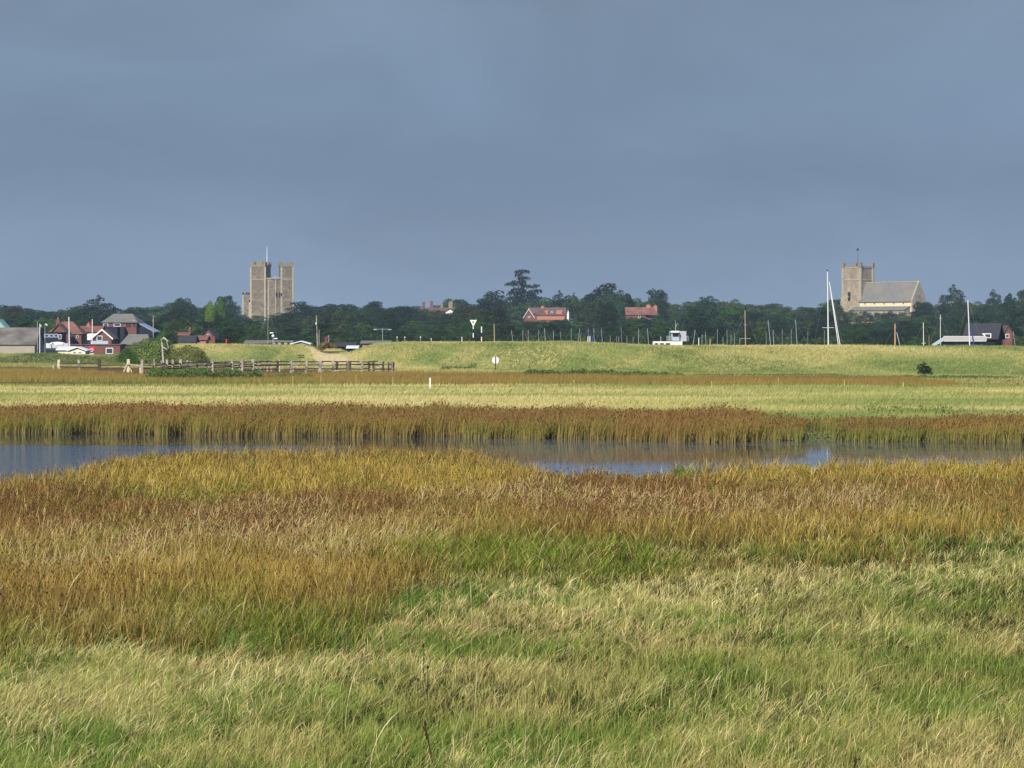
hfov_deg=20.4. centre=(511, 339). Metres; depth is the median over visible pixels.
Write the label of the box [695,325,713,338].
broadleaf tree
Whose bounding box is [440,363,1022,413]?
dock patch
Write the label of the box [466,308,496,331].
broadleaf tree
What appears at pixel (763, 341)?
broadleaf tree
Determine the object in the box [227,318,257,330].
broadleaf tree
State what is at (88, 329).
orange roof cottage
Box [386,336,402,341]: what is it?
broadleaf tree
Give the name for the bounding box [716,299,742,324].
broadleaf tree
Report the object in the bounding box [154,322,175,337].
broadleaf tree
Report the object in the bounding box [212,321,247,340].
tree
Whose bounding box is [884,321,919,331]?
broadleaf tree
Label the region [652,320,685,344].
work boat
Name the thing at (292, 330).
broadleaf tree
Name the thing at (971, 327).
sailing boat
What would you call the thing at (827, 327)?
sailing boat
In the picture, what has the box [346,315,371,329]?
broadleaf tree
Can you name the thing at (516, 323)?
broadleaf tree
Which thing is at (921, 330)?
broadleaf tree
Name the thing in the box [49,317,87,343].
red roof house
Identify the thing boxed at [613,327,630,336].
broadleaf tree
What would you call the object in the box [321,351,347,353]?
retaining wall
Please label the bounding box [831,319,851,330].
broadleaf tree
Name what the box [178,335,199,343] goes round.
dark gable shed
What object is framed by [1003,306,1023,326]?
broadleaf tree
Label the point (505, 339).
broadleaf tree
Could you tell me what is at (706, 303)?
broadleaf tree
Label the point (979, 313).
broadleaf tree
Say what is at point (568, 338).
broadleaf tree
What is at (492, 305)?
broadleaf tree
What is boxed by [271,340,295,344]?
grey quay hut
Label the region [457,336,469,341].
broadleaf tree
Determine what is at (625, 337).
broadleaf tree
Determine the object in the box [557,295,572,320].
broadleaf tree
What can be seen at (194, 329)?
broadleaf tree
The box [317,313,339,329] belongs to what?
broadleaf tree
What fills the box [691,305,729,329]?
broadleaf tree
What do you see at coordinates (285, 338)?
broadleaf tree
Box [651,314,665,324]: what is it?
broadleaf tree
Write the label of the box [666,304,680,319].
broadleaf tree
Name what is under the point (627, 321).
broadleaf tree
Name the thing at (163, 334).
bush
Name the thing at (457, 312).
broadleaf tree
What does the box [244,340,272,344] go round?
dark shed
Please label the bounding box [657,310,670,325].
broadleaf tree
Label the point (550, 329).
broadleaf tree
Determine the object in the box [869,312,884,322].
broadleaf tree
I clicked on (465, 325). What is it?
broadleaf tree
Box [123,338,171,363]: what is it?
bush
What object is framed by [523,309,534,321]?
villa wing
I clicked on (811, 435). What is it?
pool edge weed
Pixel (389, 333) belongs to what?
broadleaf tree
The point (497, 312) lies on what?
broadleaf tree
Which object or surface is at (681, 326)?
broadleaf tree
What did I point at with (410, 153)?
sky
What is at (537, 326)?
broadleaf tree
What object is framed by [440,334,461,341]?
broadleaf tree
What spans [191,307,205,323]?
broadleaf tree
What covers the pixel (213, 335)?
gable end house
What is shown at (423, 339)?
broadleaf tree
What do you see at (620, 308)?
broadleaf tree
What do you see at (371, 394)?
pale meadow
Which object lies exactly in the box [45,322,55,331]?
broadleaf tree
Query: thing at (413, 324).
broadleaf tree
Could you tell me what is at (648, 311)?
long red roof house
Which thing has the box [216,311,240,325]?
broadleaf tree
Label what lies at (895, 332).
sailing boat
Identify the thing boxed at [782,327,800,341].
broadleaf tree
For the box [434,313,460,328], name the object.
broadleaf tree
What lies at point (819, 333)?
broadleaf tree
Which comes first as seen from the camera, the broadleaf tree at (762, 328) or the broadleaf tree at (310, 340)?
the broadleaf tree at (310, 340)
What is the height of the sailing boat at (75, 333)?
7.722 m
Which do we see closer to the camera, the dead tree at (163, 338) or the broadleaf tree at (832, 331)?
the dead tree at (163, 338)
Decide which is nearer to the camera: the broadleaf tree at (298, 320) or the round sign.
the round sign
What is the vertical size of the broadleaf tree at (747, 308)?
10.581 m
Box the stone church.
[838,248,925,323]
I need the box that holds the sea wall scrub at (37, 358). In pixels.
[0,355,118,363]
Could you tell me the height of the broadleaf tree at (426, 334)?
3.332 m
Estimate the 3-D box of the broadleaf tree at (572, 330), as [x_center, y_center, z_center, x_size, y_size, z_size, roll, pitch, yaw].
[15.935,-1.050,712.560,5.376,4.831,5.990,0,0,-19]
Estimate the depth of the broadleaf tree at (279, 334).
690.04 m
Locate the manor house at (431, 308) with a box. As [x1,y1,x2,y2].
[418,300,455,321]
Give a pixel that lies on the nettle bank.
(161, 371)
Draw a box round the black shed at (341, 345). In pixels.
[334,342,357,350]
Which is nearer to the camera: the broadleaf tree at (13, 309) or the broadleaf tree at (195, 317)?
the broadleaf tree at (195, 317)
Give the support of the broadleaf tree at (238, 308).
on the ground at (686, 589)
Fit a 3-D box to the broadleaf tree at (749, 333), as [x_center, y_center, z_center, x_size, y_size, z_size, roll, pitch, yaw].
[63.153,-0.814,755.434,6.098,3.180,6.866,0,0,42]
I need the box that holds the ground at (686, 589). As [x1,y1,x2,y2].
[0,325,1023,767]
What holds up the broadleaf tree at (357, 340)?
on the ground at (686, 589)
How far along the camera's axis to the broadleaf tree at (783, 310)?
1136.46 m
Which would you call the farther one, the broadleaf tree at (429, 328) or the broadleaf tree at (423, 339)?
the broadleaf tree at (429, 328)
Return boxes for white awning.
[290,341,311,344]
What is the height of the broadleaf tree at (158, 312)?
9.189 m
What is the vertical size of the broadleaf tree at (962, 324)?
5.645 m
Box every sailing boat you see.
[67,317,93,354]
[734,313,754,344]
[816,269,842,344]
[891,324,899,344]
[922,323,932,344]
[956,300,982,345]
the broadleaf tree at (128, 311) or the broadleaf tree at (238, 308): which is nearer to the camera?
the broadleaf tree at (128, 311)
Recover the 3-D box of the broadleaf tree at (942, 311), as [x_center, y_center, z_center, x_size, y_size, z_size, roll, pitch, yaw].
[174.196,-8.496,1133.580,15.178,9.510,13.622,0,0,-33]
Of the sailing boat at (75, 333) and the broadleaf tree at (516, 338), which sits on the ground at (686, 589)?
the broadleaf tree at (516, 338)
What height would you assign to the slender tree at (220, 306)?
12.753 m
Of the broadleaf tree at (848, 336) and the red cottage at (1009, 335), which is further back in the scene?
the broadleaf tree at (848, 336)
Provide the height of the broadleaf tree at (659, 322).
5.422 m
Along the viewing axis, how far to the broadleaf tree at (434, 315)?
999.28 m
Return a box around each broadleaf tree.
[0,305,27,319]
[1,313,23,326]
[14,308,44,321]
[14,316,32,326]
[31,320,47,331]
[33,311,60,324]
[34,317,55,325]
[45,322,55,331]
[47,309,69,321]
[60,312,76,322]
[69,305,107,321]
[69,310,99,324]
[75,319,95,326]
[94,316,104,324]
[117,308,137,314]
[123,307,150,319]
[135,315,149,321]
[140,307,165,323]
[144,320,163,340]
[148,305,168,316]
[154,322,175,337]
[158,308,193,328]
[162,302,171,316]
[166,316,191,339]
[168,302,196,322]
[169,337,177,344]
[170,297,193,317]
[177,314,200,325]
[182,323,203,334]
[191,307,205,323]
[191,321,212,333]
[195,313,216,331]
[208,316,232,337]
[216,295,235,315]
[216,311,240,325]
[219,334,239,343]
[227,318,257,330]
[228,302,241,319]
[232,337,251,343]
[237,314,252,320]
[242,324,261,338]
[243,320,262,330]
[250,316,264,325]
[250,336,265,339]
[251,326,272,338]
[262,318,300,331]
[262,335,278,339]
[263,314,275,324]
[267,331,284,339]
[271,313,296,327]
[277,337,294,339]
[280,325,303,336]
[283,301,318,321]
[291,334,306,341]
[292,318,310,330]
[301,306,325,319]
[302,316,325,333]
[304,336,323,346]
[305,323,335,339]
[315,303,359,323]
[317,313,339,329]
[321,330,348,341]
[330,309,358,329]
[333,338,349,342]
[344,338,361,347]
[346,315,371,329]
[353,323,378,337]
[356,306,372,319]
[360,301,389,324]
[360,337,375,340]
[362,319,392,330]
[370,331,391,338]
[375,312,402,330]
[375,335,393,341]
[384,307,418,327]
[384,330,410,340]
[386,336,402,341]
[390,317,418,330]
[392,306,417,324]
[396,328,418,338]
[398,305,421,312]
[401,320,428,332]
[402,335,415,341]
[412,308,429,325]
[414,337,432,341]
[416,331,431,338]
[417,320,443,334]
[422,309,438,325]
[429,310,446,326]
[429,327,448,339]
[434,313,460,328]
[438,302,459,307]
[440,298,468,308]
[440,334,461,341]
[447,313,470,331]
[452,308,464,325]
[455,321,479,338]
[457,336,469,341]
[459,304,477,329]
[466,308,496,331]
[471,336,485,341]
[474,300,501,316]
[475,321,491,340]
[476,290,510,321]
[479,307,513,332]
[482,323,506,339]
[484,334,501,341]
[497,336,508,341]
[498,325,522,339]
[503,303,523,323]
[506,320,524,331]
[509,334,525,341]
[510,301,540,322]
[512,327,530,338]
[515,322,540,329]
[519,303,543,320]
[522,329,541,339]
[525,335,537,340]
[534,322,562,338]
[535,297,560,306]
[535,322,559,332]
[535,335,552,341]
[549,331,574,338]
[550,336,562,340]
[551,320,574,332]
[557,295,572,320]
[561,297,594,324]
[561,335,579,340]
[565,321,592,332]
[567,325,585,337]
[572,303,609,331]
[576,336,596,341]
[579,332,597,339]
[581,282,625,323]
[588,294,616,323]
[590,335,603,342]
[592,301,619,330]
[595,325,617,339]
[603,334,623,343]
[604,293,625,323]
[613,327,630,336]
[614,290,635,315]
[616,318,646,329]
[617,335,632,342]
[624,337,646,343]
[626,323,649,339]
[628,298,648,306]
[637,301,659,317]
[637,318,655,331]
[637,328,659,339]
[645,335,660,344]
[646,288,670,312]
[650,326,673,339]
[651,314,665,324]
[651,320,677,330]
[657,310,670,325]
[662,304,695,322]
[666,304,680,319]
[669,318,694,330]
[678,307,714,334]
[680,301,704,315]
[682,334,689,344]
[686,327,704,340]
[686,337,705,344]
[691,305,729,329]
[695,296,715,317]
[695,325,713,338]
[699,335,718,345]
[708,335,730,344]
[709,326,728,337]
[711,299,727,309]
[711,306,744,332]
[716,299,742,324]
[725,336,741,344]
[726,332,739,338]
[728,310,754,332]
[738,304,754,321]
[738,330,758,338]
[740,335,758,344]
[744,304,773,325]
[746,312,763,330]
[750,336,774,344]
[753,321,772,341]
[755,315,788,330]
[762,303,788,316]
[767,329,788,337]
[768,306,800,322]
[769,336,783,344]
[772,312,798,331]
[781,318,812,331]
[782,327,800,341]
[783,337,800,344]
[790,309,810,324]
[791,306,813,318]
[797,331,815,342]
[798,338,817,344]
[801,307,826,323]
[809,328,829,339]
[810,308,836,332]
[810,337,831,345]
[818,302,846,325]
[823,327,845,339]
[825,299,840,307]
[829,336,843,344]
[831,307,849,321]
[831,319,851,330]
[838,324,860,342]
[840,333,861,344]
[843,310,857,323]
[854,323,878,332]
[855,311,873,323]
[857,335,869,344]
[866,337,882,344]
[867,331,888,340]
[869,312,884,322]
[872,318,897,331]
[880,311,897,320]
[880,336,900,345]
[883,328,906,341]
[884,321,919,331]
[892,312,908,323]
[898,338,913,345]
[899,317,922,327]
[901,324,919,339]
[907,336,926,345]
[910,301,934,321]
[911,323,931,337]
[912,315,938,332]
[922,335,937,345]
[930,304,942,315]
[930,327,947,336]
[933,318,956,330]
[934,306,966,323]
[943,331,958,337]
[945,314,965,332]
[956,321,972,335]
[957,314,991,328]
[965,301,982,320]
[974,304,998,322]
[980,317,1004,324]
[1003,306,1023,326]
[1006,322,1022,336]
[1011,335,1023,346]
[1015,289,1023,326]
[1015,327,1023,340]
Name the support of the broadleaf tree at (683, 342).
on the ground at (686, 589)
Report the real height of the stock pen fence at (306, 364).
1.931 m
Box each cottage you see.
[0,319,8,326]
[80,322,104,343]
[177,327,192,343]
[1002,325,1014,345]
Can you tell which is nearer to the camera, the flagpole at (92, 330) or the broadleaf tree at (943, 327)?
the flagpole at (92, 330)
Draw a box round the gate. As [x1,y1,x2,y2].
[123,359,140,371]
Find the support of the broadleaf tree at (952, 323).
on the ground at (686, 589)
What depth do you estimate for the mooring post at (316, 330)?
469.92 m
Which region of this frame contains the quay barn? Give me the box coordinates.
[0,327,45,353]
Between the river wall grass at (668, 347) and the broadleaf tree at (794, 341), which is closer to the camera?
the river wall grass at (668, 347)
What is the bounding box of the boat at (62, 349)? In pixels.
[56,346,76,353]
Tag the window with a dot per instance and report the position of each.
(108, 350)
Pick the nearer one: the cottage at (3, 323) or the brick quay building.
the brick quay building
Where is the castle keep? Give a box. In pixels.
[242,262,293,325]
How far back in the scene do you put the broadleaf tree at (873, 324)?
942.62 m
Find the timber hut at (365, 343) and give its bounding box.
[360,341,391,346]
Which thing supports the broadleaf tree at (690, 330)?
on the ground at (686, 589)
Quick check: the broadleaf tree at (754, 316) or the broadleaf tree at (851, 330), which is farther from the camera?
the broadleaf tree at (754, 316)
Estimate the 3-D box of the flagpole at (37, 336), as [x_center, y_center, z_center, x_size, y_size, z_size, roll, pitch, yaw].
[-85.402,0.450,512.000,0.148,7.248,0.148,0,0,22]
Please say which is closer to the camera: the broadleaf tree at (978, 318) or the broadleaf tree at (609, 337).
the broadleaf tree at (609, 337)
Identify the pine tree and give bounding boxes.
[82,295,118,319]
[551,290,566,308]
[938,284,969,321]
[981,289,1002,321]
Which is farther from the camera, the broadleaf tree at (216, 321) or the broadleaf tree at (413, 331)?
the broadleaf tree at (413, 331)
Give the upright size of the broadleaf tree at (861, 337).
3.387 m
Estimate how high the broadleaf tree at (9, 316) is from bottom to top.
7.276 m
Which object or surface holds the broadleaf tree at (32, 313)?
on the ground at (686, 589)
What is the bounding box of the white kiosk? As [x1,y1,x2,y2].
[66,347,91,353]
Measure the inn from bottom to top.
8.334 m
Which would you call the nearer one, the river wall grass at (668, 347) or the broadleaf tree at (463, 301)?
the river wall grass at (668, 347)
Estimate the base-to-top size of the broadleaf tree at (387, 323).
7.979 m
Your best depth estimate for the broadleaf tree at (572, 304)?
1119.82 m
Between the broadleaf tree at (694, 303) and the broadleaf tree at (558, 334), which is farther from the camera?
the broadleaf tree at (694, 303)
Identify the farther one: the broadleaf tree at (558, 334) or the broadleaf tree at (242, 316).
the broadleaf tree at (242, 316)
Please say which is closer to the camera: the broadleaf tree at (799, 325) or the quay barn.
the quay barn
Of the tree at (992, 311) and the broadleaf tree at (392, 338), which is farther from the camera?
the tree at (992, 311)
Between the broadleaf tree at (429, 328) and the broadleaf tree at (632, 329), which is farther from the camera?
the broadleaf tree at (429, 328)
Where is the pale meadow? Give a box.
[0,382,1023,425]
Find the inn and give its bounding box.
[101,314,159,343]
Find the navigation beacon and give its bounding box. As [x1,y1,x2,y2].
[470,320,476,340]
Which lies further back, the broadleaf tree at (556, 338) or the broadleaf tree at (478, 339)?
the broadleaf tree at (556, 338)
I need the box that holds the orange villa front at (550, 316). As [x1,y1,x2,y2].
[536,314,564,319]
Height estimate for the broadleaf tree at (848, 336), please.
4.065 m
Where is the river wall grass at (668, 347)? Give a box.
[0,340,1023,385]
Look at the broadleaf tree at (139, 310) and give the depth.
1144.66 m
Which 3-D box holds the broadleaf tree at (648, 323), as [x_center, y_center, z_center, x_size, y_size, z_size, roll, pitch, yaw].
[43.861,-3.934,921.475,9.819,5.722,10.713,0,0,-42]
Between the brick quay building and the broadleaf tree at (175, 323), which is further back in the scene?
the broadleaf tree at (175, 323)
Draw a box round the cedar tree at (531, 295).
[503,269,542,322]
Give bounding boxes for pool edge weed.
[802,431,833,440]
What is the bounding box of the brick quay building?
[68,344,125,354]
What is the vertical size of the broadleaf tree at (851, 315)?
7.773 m
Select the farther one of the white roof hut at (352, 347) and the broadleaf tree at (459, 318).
the broadleaf tree at (459, 318)
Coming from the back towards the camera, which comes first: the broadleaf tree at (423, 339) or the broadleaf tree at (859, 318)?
the broadleaf tree at (859, 318)
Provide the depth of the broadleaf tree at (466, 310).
1038.84 m
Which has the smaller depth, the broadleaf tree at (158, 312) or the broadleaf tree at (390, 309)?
the broadleaf tree at (390, 309)
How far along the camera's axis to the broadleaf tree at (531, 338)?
634.66 m
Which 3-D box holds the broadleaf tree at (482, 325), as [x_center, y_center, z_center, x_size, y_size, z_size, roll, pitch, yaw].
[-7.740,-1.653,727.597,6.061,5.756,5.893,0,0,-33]
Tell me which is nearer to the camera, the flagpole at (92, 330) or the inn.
the flagpole at (92, 330)
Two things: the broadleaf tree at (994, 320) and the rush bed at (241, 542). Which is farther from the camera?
the broadleaf tree at (994, 320)
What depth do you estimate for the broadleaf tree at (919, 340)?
609.89 m
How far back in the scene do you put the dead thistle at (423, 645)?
31.99 m
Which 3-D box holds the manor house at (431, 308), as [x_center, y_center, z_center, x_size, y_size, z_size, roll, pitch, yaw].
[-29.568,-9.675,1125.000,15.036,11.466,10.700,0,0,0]
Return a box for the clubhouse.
[42,332,66,352]
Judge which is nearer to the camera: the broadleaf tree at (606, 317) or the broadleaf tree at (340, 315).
the broadleaf tree at (606, 317)
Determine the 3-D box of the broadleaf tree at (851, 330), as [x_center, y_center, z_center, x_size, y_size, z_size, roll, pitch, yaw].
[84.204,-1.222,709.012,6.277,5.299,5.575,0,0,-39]
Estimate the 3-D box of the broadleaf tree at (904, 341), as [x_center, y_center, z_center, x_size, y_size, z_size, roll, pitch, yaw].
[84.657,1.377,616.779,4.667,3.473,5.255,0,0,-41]
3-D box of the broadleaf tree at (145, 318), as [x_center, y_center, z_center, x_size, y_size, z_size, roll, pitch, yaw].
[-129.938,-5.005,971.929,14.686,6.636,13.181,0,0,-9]
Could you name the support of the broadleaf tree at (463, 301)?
on the ground at (686, 589)
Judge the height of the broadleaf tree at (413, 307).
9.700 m
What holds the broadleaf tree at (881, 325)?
on the ground at (686, 589)
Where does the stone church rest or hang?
on the ground at (686, 589)
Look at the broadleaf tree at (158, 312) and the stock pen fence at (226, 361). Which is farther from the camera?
the broadleaf tree at (158, 312)
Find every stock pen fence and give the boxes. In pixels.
[141,359,393,372]
[160,360,379,371]
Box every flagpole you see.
[37,321,37,352]
[39,324,40,351]
[91,319,92,343]
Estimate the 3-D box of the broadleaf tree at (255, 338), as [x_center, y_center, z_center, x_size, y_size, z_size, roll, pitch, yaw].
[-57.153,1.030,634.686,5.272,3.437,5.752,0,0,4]
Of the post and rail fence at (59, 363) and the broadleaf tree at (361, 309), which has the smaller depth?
the post and rail fence at (59, 363)
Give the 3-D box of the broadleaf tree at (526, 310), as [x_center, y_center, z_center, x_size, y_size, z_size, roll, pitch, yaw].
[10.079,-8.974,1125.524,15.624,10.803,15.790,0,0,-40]
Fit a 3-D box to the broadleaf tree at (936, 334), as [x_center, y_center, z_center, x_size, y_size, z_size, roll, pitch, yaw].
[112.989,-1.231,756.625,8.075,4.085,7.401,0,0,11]
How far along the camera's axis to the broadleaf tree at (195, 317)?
940.84 m
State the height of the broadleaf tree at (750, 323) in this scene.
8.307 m
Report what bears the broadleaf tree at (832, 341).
on the ground at (686, 589)
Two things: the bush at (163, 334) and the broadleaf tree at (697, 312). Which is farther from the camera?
the broadleaf tree at (697, 312)
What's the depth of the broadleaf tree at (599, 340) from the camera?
618.82 m
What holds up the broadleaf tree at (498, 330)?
on the ground at (686, 589)
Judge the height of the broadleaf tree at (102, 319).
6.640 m
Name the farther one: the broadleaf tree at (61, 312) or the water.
the broadleaf tree at (61, 312)
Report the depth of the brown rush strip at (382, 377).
257.91 m
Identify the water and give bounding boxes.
[0,433,1023,481]
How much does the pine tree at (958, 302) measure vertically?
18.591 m
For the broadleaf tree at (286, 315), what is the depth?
978.04 m
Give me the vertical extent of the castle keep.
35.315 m
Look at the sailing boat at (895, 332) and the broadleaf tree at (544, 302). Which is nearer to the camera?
the sailing boat at (895, 332)
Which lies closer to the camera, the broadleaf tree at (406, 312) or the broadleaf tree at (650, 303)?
the broadleaf tree at (406, 312)
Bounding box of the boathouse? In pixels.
[962,323,1004,345]
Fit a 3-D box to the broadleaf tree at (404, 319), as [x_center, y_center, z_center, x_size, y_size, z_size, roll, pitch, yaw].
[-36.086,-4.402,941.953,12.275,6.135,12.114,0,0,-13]
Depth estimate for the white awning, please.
515.00 m
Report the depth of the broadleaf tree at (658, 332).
745.46 m
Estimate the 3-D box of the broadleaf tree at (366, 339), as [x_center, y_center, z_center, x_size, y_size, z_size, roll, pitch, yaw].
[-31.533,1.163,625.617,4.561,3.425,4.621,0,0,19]
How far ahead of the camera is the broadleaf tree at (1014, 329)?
742.45 m
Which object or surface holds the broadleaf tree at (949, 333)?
on the ground at (686, 589)
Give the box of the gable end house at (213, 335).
[202,328,220,343]
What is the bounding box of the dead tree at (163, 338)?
[161,337,168,362]
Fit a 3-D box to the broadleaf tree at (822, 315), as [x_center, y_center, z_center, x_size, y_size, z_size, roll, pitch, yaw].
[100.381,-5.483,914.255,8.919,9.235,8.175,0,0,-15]
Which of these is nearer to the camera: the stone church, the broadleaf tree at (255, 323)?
the broadleaf tree at (255, 323)
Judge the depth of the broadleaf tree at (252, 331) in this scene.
695.40 m
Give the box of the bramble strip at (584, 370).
[473,368,1019,379]
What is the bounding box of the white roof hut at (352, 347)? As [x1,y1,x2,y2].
[346,345,359,351]
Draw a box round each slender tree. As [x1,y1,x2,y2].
[214,297,225,319]
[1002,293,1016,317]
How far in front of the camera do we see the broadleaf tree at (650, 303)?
1118.53 m
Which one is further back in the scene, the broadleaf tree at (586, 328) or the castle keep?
the castle keep
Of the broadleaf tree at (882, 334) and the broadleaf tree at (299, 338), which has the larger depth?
the broadleaf tree at (882, 334)
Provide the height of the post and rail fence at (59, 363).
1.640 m
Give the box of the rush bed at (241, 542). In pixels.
[0,441,1023,676]
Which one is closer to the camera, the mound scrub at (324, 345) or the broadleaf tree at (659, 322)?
the mound scrub at (324, 345)
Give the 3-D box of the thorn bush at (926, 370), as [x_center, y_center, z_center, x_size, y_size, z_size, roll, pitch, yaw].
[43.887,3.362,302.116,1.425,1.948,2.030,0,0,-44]
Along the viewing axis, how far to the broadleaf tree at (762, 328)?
692.04 m
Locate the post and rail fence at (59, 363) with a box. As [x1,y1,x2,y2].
[52,359,124,370]
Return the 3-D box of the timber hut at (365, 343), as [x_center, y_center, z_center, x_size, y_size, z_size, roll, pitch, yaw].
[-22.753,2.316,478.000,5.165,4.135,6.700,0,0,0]
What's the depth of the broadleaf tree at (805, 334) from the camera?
693.91 m
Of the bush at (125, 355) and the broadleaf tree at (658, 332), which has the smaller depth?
the bush at (125, 355)
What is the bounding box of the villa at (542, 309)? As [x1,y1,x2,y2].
[528,305,565,322]
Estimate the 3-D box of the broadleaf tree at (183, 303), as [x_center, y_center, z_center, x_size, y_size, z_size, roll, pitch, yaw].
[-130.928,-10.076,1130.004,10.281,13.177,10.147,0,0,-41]
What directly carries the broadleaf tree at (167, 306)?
on the ground at (686, 589)
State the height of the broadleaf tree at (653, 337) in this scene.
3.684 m
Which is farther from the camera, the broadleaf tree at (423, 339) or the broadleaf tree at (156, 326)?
the broadleaf tree at (156, 326)
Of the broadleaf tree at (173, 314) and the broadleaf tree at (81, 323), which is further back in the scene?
the broadleaf tree at (173, 314)
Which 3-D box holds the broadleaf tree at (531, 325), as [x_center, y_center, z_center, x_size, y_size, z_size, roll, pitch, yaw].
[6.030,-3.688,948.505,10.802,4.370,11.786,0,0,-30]
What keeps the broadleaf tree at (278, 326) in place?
on the ground at (686, 589)
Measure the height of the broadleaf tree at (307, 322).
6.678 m
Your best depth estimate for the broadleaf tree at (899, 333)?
700.38 m
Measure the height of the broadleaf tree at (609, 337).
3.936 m
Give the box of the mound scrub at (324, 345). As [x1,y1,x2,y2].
[317,341,337,350]
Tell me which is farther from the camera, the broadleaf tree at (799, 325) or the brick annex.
the broadleaf tree at (799, 325)
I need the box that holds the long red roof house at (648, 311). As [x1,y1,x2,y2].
[624,304,658,322]
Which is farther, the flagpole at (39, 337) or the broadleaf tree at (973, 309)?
the broadleaf tree at (973, 309)
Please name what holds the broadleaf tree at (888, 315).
on the ground at (686, 589)
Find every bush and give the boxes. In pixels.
[114,347,140,363]
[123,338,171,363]
[153,328,174,362]
[164,345,209,362]
[916,362,932,375]
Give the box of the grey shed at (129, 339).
[120,334,152,348]
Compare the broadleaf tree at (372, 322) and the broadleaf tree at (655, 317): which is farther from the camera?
the broadleaf tree at (655, 317)
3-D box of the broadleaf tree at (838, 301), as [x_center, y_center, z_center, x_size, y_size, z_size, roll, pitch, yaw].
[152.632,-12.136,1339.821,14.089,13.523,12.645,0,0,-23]
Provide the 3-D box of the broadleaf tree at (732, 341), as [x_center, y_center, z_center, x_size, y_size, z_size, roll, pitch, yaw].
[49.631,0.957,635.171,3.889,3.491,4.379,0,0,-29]
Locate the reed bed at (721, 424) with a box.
[0,398,1023,442]
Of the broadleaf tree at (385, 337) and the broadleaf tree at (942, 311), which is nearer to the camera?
the broadleaf tree at (385, 337)
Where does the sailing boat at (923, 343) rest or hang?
on the ground at (686, 589)
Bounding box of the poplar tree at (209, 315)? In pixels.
[204,300,215,321]
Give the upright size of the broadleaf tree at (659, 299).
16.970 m
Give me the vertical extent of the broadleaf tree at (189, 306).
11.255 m
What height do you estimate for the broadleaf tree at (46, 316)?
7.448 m
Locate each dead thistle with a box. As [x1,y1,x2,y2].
[422,644,424,691]
[423,720,432,762]
[426,665,428,705]
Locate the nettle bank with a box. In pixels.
[141,366,314,380]
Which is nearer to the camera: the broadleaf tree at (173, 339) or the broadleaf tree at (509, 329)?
the broadleaf tree at (173, 339)
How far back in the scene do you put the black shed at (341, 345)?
480.95 m
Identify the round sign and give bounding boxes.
[492,356,498,369]
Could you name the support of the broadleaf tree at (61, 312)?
on the ground at (686, 589)
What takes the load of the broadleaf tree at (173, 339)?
on the ground at (686, 589)
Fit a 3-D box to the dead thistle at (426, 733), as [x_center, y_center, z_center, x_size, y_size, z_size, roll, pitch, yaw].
[-0.782,3.752,26.491,0.104,0.416,0.029,0,0,-19]
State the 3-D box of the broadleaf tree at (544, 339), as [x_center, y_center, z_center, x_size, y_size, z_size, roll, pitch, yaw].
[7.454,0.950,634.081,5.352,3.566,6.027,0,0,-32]
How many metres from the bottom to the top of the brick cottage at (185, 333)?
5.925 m
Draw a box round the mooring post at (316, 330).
[315,315,317,345]
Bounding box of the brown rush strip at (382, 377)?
[0,366,977,387]
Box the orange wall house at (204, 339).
[198,335,210,343]
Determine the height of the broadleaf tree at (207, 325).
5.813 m
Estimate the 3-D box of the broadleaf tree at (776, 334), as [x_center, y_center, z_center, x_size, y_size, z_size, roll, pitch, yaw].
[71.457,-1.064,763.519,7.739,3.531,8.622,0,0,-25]
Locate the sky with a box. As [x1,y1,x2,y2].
[0,0,1023,324]
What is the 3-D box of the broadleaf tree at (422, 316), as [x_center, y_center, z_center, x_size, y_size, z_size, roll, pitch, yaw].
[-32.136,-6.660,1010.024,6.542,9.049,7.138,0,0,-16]
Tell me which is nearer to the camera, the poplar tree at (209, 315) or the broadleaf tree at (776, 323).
the poplar tree at (209, 315)
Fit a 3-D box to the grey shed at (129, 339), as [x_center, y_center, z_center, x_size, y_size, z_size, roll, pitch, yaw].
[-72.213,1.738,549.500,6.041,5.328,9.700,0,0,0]
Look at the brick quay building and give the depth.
505.00 m
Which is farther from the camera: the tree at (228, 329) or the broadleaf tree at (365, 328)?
the broadleaf tree at (365, 328)
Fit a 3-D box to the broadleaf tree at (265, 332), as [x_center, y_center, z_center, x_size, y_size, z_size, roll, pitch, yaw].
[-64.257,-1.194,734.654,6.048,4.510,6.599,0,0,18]
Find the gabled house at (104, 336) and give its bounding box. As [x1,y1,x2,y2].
[91,329,118,343]
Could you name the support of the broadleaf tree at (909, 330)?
on the ground at (686, 589)
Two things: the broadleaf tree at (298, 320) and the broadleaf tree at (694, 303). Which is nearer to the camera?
the broadleaf tree at (298, 320)
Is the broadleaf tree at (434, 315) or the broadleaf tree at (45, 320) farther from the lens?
the broadleaf tree at (434, 315)
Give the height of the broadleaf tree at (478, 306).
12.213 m
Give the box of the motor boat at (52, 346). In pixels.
[46,342,67,349]
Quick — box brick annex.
[51,323,74,345]
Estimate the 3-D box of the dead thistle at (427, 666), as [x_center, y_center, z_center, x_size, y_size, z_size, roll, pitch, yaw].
[-0.901,3.725,30.483,0.030,0.463,0.035,0,0,34]
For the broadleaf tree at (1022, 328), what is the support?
on the ground at (686, 589)
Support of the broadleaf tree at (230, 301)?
on the ground at (686, 589)
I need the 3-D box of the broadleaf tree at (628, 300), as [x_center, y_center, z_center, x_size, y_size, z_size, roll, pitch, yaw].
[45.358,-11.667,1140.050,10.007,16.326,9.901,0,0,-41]
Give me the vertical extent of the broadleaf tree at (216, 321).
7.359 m

